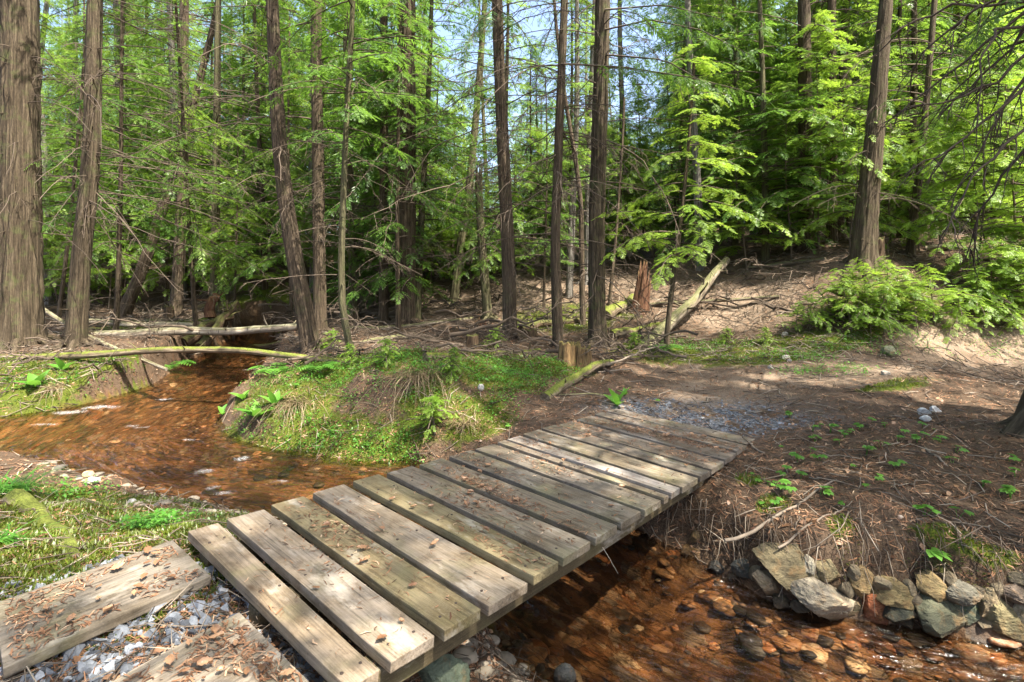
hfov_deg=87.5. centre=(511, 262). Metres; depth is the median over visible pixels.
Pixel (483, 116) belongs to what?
forest conifer
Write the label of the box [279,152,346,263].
hemlock sapling
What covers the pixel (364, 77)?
forest conifer
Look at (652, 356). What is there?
fallen branch
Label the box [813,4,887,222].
forest conifer
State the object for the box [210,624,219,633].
dead leaf
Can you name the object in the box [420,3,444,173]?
forest conifer
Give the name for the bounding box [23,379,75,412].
grass tussock
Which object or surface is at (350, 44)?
hemlock tree
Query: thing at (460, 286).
fallen branch
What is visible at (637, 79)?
young hemlock
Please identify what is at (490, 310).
fallen branch
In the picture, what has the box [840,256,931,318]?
hemlock sapling
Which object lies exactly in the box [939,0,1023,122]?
forest conifer
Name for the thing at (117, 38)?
forest conifer
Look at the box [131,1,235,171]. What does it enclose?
forest conifer
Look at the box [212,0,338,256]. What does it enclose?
forest conifer
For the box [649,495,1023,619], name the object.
hanging roots
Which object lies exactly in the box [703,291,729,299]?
fallen branch
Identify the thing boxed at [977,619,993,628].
rock
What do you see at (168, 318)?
fallen branch
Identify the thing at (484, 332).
fallen branch
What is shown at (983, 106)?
forest conifer
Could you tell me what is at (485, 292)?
tree
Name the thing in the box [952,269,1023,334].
hemlock sapling
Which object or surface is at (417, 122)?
forest conifer
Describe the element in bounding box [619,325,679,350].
fallen branch
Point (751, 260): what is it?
fallen branch
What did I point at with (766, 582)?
rock
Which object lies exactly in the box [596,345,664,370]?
dead stick
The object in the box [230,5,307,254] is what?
forest conifer
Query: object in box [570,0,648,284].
dead snag
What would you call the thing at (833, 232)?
forest conifer
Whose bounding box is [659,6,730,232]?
forest conifer
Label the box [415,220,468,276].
hemlock sapling
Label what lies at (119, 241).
young hemlock
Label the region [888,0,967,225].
forest conifer
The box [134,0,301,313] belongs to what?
conifer tree
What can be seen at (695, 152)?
forest conifer
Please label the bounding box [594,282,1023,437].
path
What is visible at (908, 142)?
forest conifer
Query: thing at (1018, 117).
forest conifer
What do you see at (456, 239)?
hemlock sapling
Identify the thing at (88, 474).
rock
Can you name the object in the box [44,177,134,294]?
hemlock sapling
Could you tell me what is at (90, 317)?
fallen branch
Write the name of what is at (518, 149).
forest conifer
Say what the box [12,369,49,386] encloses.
skunk cabbage
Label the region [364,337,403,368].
hemlock seedling
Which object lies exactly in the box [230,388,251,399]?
skunk cabbage
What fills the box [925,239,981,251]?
fallen log
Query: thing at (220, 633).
dead leaf
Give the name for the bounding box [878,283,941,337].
hemlock sapling
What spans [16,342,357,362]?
fallen log
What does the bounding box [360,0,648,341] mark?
hemlock tree
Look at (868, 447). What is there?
leafy seedling
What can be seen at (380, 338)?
fallen log
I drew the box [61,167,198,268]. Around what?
hemlock sapling
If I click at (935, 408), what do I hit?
rock
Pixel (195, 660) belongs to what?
dead leaf
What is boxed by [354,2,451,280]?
forest conifer
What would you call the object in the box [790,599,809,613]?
rock
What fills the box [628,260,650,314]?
broken snag
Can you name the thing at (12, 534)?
grass tussock
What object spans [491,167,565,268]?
hemlock sapling
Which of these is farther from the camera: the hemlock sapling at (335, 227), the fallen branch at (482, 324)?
the hemlock sapling at (335, 227)
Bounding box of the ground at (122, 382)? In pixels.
[0,222,1023,681]
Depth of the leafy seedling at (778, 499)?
3.74 m
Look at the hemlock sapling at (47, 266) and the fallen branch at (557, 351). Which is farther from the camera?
the hemlock sapling at (47, 266)
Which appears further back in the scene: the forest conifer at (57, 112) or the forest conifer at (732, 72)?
the forest conifer at (57, 112)
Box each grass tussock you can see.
[0,460,75,494]
[0,510,67,545]
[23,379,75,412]
[244,393,333,438]
[252,374,293,390]
[356,364,466,444]
[436,403,495,438]
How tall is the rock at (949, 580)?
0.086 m
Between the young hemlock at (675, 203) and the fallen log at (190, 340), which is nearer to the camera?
the fallen log at (190, 340)
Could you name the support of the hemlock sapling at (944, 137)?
on the ground at (122, 382)
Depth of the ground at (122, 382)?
6.15 m
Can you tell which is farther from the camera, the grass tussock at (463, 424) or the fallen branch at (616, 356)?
the fallen branch at (616, 356)
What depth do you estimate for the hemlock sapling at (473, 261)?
16.19 m
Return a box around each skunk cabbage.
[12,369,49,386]
[48,357,74,369]
[218,404,226,414]
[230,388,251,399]
[233,401,275,417]
[258,390,292,405]
[604,387,629,405]
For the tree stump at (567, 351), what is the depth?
8.11 m
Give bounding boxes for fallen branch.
[0,337,70,380]
[0,340,29,359]
[12,334,106,368]
[25,336,122,348]
[41,309,193,344]
[79,345,131,382]
[89,293,98,318]
[125,303,169,338]
[146,314,187,320]
[258,299,333,310]
[262,311,294,319]
[263,312,295,334]
[267,334,322,368]
[270,335,298,343]
[276,293,352,336]
[277,348,296,351]
[287,345,345,361]
[292,327,344,346]
[292,337,353,344]
[304,312,373,364]
[323,316,354,326]
[326,339,392,356]
[330,334,375,355]
[334,311,379,337]
[336,308,439,346]
[353,332,401,345]
[357,297,375,308]
[359,308,376,314]
[389,293,462,310]
[400,336,450,352]
[401,327,460,344]
[403,318,448,335]
[416,318,499,345]
[422,302,464,311]
[428,276,497,298]
[429,285,481,315]
[432,320,473,329]
[433,320,493,338]
[436,309,491,324]
[438,337,521,367]
[447,340,500,356]
[450,284,579,343]
[456,319,501,335]
[472,274,502,300]
[473,296,518,317]
[479,321,558,347]
[482,333,517,342]
[493,347,529,363]
[498,350,526,362]
[513,334,552,372]
[517,324,567,336]
[521,309,551,327]
[522,304,550,316]
[527,304,551,318]
[539,282,587,308]
[545,345,630,358]
[554,334,613,373]
[562,306,573,312]
[573,316,617,324]
[577,329,626,366]
[578,314,632,351]
[580,330,613,347]
[584,341,622,354]
[601,351,634,360]
[605,273,629,287]
[606,294,621,308]
[606,314,635,326]
[608,326,697,350]
[610,348,660,359]
[613,311,653,326]
[619,299,645,315]
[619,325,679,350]
[621,294,654,338]
[629,329,685,339]
[633,337,686,358]
[633,345,670,358]
[637,353,669,361]
[643,305,706,324]
[652,286,734,310]
[664,283,694,298]
[674,280,712,292]
[699,292,775,319]
[701,263,734,274]
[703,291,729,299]
[733,252,761,270]
[737,269,765,282]
[746,299,782,319]
[747,263,811,279]
[749,278,791,291]
[751,296,778,306]
[753,264,810,272]
[753,267,816,287]
[755,279,784,289]
[755,288,806,303]
[774,305,845,333]
[775,296,812,310]
[778,266,841,296]
[778,316,831,331]
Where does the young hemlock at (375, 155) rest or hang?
on the ground at (122, 382)
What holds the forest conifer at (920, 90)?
on the ground at (122, 382)
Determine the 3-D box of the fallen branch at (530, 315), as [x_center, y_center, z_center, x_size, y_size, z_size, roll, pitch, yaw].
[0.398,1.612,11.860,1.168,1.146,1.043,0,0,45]
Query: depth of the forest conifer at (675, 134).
39.16 m
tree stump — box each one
[163,304,174,320]
[348,311,358,322]
[466,333,478,349]
[474,317,486,329]
[524,328,537,336]
[558,340,575,365]
[576,341,592,367]
[878,235,885,258]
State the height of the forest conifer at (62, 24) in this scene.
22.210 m
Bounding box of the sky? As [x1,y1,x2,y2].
[40,0,949,232]
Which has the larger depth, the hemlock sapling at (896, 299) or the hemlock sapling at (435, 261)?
the hemlock sapling at (435, 261)
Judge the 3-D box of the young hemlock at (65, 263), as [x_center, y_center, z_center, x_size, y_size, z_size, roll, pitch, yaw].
[-11.374,-2.584,13.733,3.806,9.239,3.901,1,-2,18]
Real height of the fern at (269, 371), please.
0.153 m
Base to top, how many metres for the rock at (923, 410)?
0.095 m
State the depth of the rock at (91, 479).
4.66 m
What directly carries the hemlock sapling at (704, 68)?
on the ground at (122, 382)
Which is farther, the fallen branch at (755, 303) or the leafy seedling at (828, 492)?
the fallen branch at (755, 303)
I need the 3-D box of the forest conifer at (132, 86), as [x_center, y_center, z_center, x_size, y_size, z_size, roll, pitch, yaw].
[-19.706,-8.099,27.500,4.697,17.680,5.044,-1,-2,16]
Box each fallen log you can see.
[1,488,80,557]
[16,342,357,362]
[45,308,167,370]
[89,318,193,326]
[94,315,297,336]
[181,311,240,345]
[195,300,238,346]
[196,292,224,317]
[246,330,322,349]
[350,315,480,329]
[359,333,430,344]
[422,341,540,360]
[518,318,579,330]
[540,359,614,400]
[558,391,606,397]
[606,293,633,319]
[608,318,660,338]
[638,257,729,347]
[649,295,779,305]
[749,257,825,269]
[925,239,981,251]
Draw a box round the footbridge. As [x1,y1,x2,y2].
[188,409,754,681]
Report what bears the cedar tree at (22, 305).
on the ground at (122, 382)
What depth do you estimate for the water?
5.25 m
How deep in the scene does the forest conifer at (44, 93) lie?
29.47 m
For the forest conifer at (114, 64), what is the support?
on the ground at (122, 382)
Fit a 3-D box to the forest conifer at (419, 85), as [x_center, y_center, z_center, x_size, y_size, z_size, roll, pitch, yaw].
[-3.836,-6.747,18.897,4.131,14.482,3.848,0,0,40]
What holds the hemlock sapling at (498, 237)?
on the ground at (122, 382)
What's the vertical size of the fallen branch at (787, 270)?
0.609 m
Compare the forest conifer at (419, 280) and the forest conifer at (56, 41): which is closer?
the forest conifer at (419, 280)
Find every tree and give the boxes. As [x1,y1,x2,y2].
[0,0,193,351]
[20,0,377,350]
[42,0,265,316]
[70,0,271,317]
[108,0,432,353]
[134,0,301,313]
[169,0,455,331]
[238,0,457,357]
[289,0,499,326]
[290,0,466,324]
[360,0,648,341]
[402,142,550,319]
[425,0,530,303]
[437,0,775,348]
[480,0,760,349]
[523,0,610,325]
[703,0,897,253]
[758,0,925,238]
[792,0,1001,290]
[838,0,1023,258]
[860,0,1023,439]
[923,0,1023,234]
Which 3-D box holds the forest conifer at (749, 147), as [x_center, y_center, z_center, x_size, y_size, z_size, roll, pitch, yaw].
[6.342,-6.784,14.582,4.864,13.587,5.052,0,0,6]
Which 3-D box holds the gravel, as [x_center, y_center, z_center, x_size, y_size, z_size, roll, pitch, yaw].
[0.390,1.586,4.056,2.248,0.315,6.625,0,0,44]
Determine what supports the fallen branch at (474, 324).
on the ground at (122, 382)
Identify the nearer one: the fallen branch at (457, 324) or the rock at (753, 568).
the rock at (753, 568)
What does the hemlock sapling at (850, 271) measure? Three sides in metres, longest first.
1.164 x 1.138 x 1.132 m
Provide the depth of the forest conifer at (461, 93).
54.15 m
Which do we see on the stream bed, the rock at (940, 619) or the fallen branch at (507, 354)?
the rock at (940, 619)
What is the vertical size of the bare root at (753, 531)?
0.260 m
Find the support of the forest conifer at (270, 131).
on the ground at (122, 382)
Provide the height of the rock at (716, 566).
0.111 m
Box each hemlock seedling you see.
[316,328,339,351]
[336,342,362,366]
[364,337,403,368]
[397,393,459,438]
[433,346,469,383]
[481,326,504,349]
[626,331,642,348]
[712,326,734,344]
[753,325,776,346]
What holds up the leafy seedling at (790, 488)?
on the ground at (122, 382)
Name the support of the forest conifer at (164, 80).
on the ground at (122, 382)
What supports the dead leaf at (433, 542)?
on the footbridge
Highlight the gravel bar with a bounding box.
[4,461,548,681]
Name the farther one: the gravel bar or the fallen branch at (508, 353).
the fallen branch at (508, 353)
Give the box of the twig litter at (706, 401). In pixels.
[0,229,1023,681]
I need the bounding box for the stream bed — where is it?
[0,324,1023,681]
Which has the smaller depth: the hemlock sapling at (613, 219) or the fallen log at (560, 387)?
the fallen log at (560, 387)
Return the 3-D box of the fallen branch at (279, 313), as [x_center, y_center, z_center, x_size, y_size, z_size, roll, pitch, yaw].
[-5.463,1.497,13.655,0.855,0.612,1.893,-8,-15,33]
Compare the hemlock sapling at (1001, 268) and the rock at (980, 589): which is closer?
the rock at (980, 589)
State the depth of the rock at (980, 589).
3.08 m
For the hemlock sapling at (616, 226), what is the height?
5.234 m
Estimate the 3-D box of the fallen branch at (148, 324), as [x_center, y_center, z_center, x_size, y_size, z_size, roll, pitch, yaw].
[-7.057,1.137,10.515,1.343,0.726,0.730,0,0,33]
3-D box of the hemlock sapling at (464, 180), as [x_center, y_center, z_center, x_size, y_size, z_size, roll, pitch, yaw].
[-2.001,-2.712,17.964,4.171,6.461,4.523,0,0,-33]
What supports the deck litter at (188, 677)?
on the board at (183, 649)
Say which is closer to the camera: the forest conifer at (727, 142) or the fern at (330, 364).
the fern at (330, 364)
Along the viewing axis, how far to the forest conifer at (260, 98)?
26.42 m
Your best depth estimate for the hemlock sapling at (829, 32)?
12.21 m
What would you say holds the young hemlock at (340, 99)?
on the ground at (122, 382)
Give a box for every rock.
[68,459,82,467]
[82,470,93,477]
[84,476,100,484]
[417,654,470,681]
[478,384,483,390]
[553,663,575,681]
[681,543,700,563]
[688,530,699,542]
[708,560,723,573]
[727,573,736,581]
[730,558,749,579]
[749,565,762,581]
[751,542,820,593]
[752,569,778,595]
[772,593,790,610]
[790,577,854,620]
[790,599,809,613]
[804,554,817,574]
[815,559,840,582]
[838,582,854,598]
[846,564,860,580]
[847,599,862,615]
[849,565,873,598]
[862,593,888,624]
[870,575,915,609]
[872,575,892,589]
[880,345,895,355]
[881,371,890,374]
[882,605,917,622]
[896,619,913,629]
[902,578,917,596]
[912,594,922,609]
[914,569,946,602]
[915,587,966,637]
[917,407,931,414]
[919,415,931,421]
[929,406,941,411]
[939,571,957,586]
[945,579,983,605]
[959,604,980,626]
[972,584,984,594]
[977,599,1023,642]
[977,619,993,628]
[979,586,1000,616]
[990,581,1003,595]
[1002,583,1023,604]
[1007,571,1023,586]
[1012,603,1023,623]
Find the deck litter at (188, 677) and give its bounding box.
[4,410,748,681]
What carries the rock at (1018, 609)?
on the ground at (122, 382)
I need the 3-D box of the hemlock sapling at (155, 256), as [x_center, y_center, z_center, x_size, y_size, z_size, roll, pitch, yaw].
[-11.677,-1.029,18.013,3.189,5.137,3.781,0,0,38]
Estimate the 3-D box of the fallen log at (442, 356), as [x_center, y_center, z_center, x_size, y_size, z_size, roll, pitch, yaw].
[-0.426,1.413,8.360,2.237,0.278,0.271,0,0,-39]
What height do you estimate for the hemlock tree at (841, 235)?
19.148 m
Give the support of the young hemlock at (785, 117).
on the ground at (122, 382)
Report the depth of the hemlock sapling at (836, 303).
9.48 m
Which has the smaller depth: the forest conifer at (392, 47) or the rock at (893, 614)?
the rock at (893, 614)
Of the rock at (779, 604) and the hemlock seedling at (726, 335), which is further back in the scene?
the hemlock seedling at (726, 335)
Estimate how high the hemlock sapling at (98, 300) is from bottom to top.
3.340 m
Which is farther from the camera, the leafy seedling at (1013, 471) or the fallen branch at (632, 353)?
the fallen branch at (632, 353)
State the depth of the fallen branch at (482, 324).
10.91 m
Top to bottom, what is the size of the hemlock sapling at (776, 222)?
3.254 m
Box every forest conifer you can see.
[40,0,65,242]
[40,0,116,304]
[40,0,119,173]
[40,0,130,284]
[41,0,176,283]
[42,25,102,264]
[43,0,177,299]
[44,81,72,202]
[45,25,101,252]
[46,0,140,279]
[46,0,175,220]
[46,1,77,189]
[48,0,82,240]
[72,0,210,265]
[73,0,166,244]
[77,1,165,259]
[100,0,245,275]
[102,0,245,298]
[103,3,156,202]
[112,2,167,251]
[131,0,209,261]
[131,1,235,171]
[151,0,222,216]
[152,1,205,210]
[170,0,259,262]
[171,0,308,259]
[177,0,251,248]
[187,0,268,248]
[189,0,293,272]
[193,1,254,240]
[195,0,311,289]
[204,42,243,238]
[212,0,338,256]
[221,0,308,251]
[223,0,464,314]
[224,0,371,292]
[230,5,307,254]
[232,2,260,242]
[242,33,305,252]
[243,0,366,261]
[267,0,305,128]
[286,0,369,225]
[286,1,428,306]
[295,0,377,242]
[299,0,488,314]
[325,2,374,202]
[326,10,371,226]
[327,0,508,319]
[333,2,390,207]
[354,0,449,230]
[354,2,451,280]
[376,27,439,202]
[415,0,457,215]
[415,2,456,222]
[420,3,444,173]
[434,0,535,233]
[442,0,563,302]
[452,41,478,189]
[483,52,524,230]
[510,40,577,257]
[511,92,548,238]
[512,111,525,225]
[513,0,637,297]
[525,0,619,268]
[534,124,544,207]
[562,0,618,214]
[579,0,681,256]
[579,11,619,201]
[581,102,632,248]
[607,35,631,215]
[607,109,641,225]
[616,0,733,251]
[626,0,776,270]
[636,0,758,233]
[637,93,674,232]
[638,2,700,233]
[639,1,750,181]
[646,0,786,242]
[648,32,715,225]
[654,0,841,249]
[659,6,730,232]
[663,0,755,233]
[680,0,861,259]
[686,15,770,231]
[701,0,826,236]
[714,0,792,233]
[717,0,959,242]
[721,2,902,233]
[722,0,921,172]
[724,0,797,230]
[742,0,819,235]
[769,0,861,233]
[770,0,864,219]
[772,0,839,80]
[790,0,941,232]
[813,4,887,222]
[821,0,927,179]
[822,0,941,229]
[838,0,1015,237]
[849,0,992,211]
[879,3,952,231]
[880,0,943,230]
[881,0,989,229]
[886,0,1022,232]
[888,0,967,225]
[890,0,1023,234]
[935,0,1017,231]
[936,0,1023,231]
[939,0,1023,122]
[961,4,1023,230]
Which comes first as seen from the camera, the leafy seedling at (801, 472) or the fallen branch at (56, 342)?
the leafy seedling at (801, 472)
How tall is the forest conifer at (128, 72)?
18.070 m
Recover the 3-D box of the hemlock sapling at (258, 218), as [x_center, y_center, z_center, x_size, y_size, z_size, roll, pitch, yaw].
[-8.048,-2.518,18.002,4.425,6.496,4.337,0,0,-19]
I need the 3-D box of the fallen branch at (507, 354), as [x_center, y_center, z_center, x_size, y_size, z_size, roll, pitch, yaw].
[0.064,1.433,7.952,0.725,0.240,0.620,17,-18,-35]
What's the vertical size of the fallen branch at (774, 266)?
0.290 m
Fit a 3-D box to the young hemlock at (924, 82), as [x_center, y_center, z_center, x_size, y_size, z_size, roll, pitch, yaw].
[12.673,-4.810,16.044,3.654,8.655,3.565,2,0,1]
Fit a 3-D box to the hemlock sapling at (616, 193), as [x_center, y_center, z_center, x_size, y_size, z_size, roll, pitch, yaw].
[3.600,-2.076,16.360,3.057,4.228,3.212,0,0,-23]
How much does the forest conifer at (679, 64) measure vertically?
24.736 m
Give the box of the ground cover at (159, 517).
[1,299,1020,531]
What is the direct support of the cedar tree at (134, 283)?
on the ground at (122, 382)
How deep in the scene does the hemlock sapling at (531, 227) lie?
15.52 m
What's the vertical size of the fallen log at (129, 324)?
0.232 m
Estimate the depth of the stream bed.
3.87 m
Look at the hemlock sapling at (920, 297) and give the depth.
9.19 m
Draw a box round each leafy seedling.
[770,497,784,504]
[775,479,790,489]
[776,470,785,477]
[778,484,796,493]
[789,452,803,461]
[796,470,807,477]
[810,454,826,460]
[820,486,833,495]
[823,486,832,491]
[825,423,838,432]
[853,423,863,428]
[862,445,876,455]
[874,473,884,480]
[887,459,907,466]
[911,434,920,441]
[912,504,941,516]
[926,547,952,561]
[932,435,947,442]
[948,506,974,517]
[955,445,968,452]
[982,480,990,486]
[998,484,1018,498]
[1008,467,1020,476]
[1009,454,1019,460]
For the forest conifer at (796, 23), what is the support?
on the ground at (122, 382)
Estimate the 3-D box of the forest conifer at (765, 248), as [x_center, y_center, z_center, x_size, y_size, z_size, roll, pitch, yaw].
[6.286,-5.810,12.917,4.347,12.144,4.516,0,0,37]
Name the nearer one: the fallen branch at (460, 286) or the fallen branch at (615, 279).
the fallen branch at (615, 279)
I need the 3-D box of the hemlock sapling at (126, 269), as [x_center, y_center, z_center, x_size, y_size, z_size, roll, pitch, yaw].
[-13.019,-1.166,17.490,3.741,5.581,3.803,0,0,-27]
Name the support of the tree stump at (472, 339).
on the ground at (122, 382)
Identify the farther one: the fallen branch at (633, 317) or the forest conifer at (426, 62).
the forest conifer at (426, 62)
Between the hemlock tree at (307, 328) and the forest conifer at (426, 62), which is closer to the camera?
the hemlock tree at (307, 328)
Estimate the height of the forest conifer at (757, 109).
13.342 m
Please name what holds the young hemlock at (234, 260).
on the ground at (122, 382)
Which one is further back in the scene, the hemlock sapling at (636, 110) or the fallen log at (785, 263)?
the hemlock sapling at (636, 110)
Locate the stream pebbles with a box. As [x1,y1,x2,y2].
[0,362,1023,681]
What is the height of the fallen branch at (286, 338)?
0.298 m
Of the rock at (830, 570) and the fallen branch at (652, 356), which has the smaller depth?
the rock at (830, 570)
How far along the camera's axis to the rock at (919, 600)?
3.13 m
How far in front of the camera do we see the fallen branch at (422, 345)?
8.06 m
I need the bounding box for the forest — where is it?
[48,0,1019,243]
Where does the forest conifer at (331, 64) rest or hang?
on the ground at (122, 382)
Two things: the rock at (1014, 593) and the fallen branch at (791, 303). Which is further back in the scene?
the fallen branch at (791, 303)
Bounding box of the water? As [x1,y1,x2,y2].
[0,333,1023,681]
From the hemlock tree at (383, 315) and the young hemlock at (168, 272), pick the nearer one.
the hemlock tree at (383, 315)
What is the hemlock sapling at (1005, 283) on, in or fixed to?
on the ground at (122, 382)
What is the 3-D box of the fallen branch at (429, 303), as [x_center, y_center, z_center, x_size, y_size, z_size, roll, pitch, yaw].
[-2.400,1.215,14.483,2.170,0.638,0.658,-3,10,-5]
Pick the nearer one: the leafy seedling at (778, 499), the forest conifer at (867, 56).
the leafy seedling at (778, 499)
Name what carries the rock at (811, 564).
on the rock at (818, 598)
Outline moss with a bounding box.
[0,280,1017,659]
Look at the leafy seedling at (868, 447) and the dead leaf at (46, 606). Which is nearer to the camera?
the dead leaf at (46, 606)
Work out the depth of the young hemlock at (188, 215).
12.37 m
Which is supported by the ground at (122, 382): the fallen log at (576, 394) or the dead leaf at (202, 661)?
the fallen log at (576, 394)
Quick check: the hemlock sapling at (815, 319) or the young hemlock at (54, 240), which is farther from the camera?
the young hemlock at (54, 240)
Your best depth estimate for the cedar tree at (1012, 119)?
14.95 m
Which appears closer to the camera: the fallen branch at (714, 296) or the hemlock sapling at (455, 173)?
the fallen branch at (714, 296)
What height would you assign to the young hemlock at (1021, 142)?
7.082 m
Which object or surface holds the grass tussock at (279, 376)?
on the ground at (122, 382)
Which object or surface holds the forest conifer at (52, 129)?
on the ground at (122, 382)
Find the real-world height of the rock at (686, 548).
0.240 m
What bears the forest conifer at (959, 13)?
on the ground at (122, 382)
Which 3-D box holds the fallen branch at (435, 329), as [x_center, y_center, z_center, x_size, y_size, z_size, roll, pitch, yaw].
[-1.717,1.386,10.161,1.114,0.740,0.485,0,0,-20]
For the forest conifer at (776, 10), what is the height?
19.266 m
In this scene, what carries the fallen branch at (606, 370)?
on the ground at (122, 382)
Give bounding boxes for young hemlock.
[24,0,231,329]
[41,0,159,302]
[41,16,149,326]
[41,82,101,303]
[64,0,275,326]
[123,106,208,304]
[177,112,288,340]
[213,16,358,324]
[255,14,371,281]
[311,0,493,329]
[327,69,426,304]
[390,49,474,282]
[484,35,568,262]
[494,74,588,308]
[605,79,665,271]
[609,71,676,240]
[635,51,722,241]
[671,1,816,228]
[699,0,821,234]
[740,12,825,228]
[795,13,903,225]
[811,0,1010,237]
[885,0,1012,229]
[962,22,1023,232]
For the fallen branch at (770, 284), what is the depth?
11.13 m
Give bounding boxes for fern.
[165,360,195,369]
[248,362,289,375]
[300,361,338,371]
[649,344,682,350]
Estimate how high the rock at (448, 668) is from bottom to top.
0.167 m
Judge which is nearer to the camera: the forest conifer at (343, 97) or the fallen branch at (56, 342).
the fallen branch at (56, 342)
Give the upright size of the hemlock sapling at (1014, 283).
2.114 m
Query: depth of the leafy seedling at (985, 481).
3.79 m
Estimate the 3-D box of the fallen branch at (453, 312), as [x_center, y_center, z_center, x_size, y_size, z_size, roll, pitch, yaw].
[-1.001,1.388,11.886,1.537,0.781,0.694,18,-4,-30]
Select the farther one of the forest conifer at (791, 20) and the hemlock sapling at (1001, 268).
the forest conifer at (791, 20)
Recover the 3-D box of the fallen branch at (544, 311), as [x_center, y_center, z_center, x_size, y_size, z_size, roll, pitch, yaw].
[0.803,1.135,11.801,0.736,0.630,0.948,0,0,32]
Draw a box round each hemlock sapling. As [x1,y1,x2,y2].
[42,209,105,304]
[43,205,121,304]
[44,146,170,308]
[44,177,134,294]
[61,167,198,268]
[100,160,209,304]
[121,134,258,305]
[191,92,329,280]
[199,207,288,298]
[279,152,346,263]
[285,157,391,270]
[326,213,394,288]
[391,100,489,274]
[415,163,466,294]
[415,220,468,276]
[416,95,525,272]
[416,106,493,251]
[426,183,498,277]
[429,132,522,270]
[442,214,501,285]
[445,174,524,272]
[487,209,521,266]
[489,191,536,267]
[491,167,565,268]
[512,164,578,268]
[515,182,578,262]
[524,146,618,265]
[530,119,637,266]
[575,124,671,259]
[575,171,643,257]
[576,127,673,262]
[586,97,649,305]
[591,44,771,344]
[605,83,715,258]
[621,160,740,264]
[685,143,824,267]
[718,10,927,248]
[721,81,879,259]
[775,76,929,251]
[777,301,816,330]
[794,292,846,335]
[804,272,905,332]
[812,279,873,326]
[813,259,909,322]
[817,265,890,313]
[819,62,961,244]
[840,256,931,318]
[843,279,931,338]
[844,284,899,335]
[872,266,940,321]
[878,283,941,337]
[879,154,959,252]
[880,84,1023,243]
[885,15,1023,272]
[889,95,1023,289]
[891,263,989,325]
[904,0,1023,273]
[926,285,993,343]
[939,239,1023,331]
[940,276,1023,329]
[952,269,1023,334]
[955,212,1023,303]
[967,252,1023,325]
[973,229,1023,305]
[977,249,1023,307]
[997,292,1023,335]
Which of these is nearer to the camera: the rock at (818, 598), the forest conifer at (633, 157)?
the rock at (818, 598)
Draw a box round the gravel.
[0,398,813,681]
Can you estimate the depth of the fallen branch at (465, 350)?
7.77 m
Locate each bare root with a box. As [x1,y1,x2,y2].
[724,479,836,541]
[778,501,851,548]
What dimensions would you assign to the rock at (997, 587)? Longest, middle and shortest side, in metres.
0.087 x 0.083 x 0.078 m
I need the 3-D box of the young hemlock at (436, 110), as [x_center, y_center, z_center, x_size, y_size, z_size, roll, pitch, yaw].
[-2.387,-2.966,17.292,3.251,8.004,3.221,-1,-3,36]
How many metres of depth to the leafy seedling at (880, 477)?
3.86 m
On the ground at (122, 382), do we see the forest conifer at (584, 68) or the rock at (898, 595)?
the forest conifer at (584, 68)
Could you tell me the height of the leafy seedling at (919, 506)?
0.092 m
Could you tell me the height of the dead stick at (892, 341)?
0.519 m
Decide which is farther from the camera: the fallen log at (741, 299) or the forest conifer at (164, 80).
the forest conifer at (164, 80)
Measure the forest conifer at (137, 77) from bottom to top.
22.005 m
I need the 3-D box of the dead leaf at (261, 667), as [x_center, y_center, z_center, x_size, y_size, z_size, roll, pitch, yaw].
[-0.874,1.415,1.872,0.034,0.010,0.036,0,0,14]
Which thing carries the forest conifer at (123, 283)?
on the ground at (122, 382)
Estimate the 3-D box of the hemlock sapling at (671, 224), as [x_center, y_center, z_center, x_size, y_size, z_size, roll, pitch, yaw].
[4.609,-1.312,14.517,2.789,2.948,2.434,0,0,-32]
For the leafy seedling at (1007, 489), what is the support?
on the ground at (122, 382)
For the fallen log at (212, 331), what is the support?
on the ground at (122, 382)
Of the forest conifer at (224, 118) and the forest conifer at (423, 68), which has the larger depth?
the forest conifer at (224, 118)
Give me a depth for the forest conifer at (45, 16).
17.79 m
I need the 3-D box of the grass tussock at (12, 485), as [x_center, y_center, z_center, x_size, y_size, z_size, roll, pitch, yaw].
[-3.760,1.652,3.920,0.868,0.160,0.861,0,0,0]
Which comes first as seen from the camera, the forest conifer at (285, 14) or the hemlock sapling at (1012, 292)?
the hemlock sapling at (1012, 292)
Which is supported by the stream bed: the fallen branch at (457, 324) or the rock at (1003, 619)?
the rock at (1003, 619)
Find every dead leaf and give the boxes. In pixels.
[42,603,53,608]
[66,613,75,621]
[103,604,113,612]
[110,562,124,569]
[133,583,142,586]
[143,546,151,552]
[163,653,176,664]
[178,667,189,672]
[192,655,206,662]
[196,656,212,665]
[208,630,223,638]
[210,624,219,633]
[216,665,224,670]
[243,667,250,674]
[257,663,266,670]
[278,668,293,675]
[356,544,366,548]
[376,633,386,639]
[430,538,438,544]
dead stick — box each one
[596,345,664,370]
[598,368,635,373]
[749,442,764,453]
[883,325,900,359]
[924,447,948,466]
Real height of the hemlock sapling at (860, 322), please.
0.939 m
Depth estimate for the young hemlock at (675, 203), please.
17.12 m
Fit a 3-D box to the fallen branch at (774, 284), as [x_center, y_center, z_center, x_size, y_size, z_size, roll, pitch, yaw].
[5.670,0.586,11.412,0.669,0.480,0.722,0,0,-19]
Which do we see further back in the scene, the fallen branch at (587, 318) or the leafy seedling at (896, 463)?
the fallen branch at (587, 318)
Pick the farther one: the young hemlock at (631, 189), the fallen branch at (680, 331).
the young hemlock at (631, 189)
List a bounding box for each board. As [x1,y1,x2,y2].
[0,540,210,678]
[112,612,308,681]
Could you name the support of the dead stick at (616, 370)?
on the ground at (122, 382)

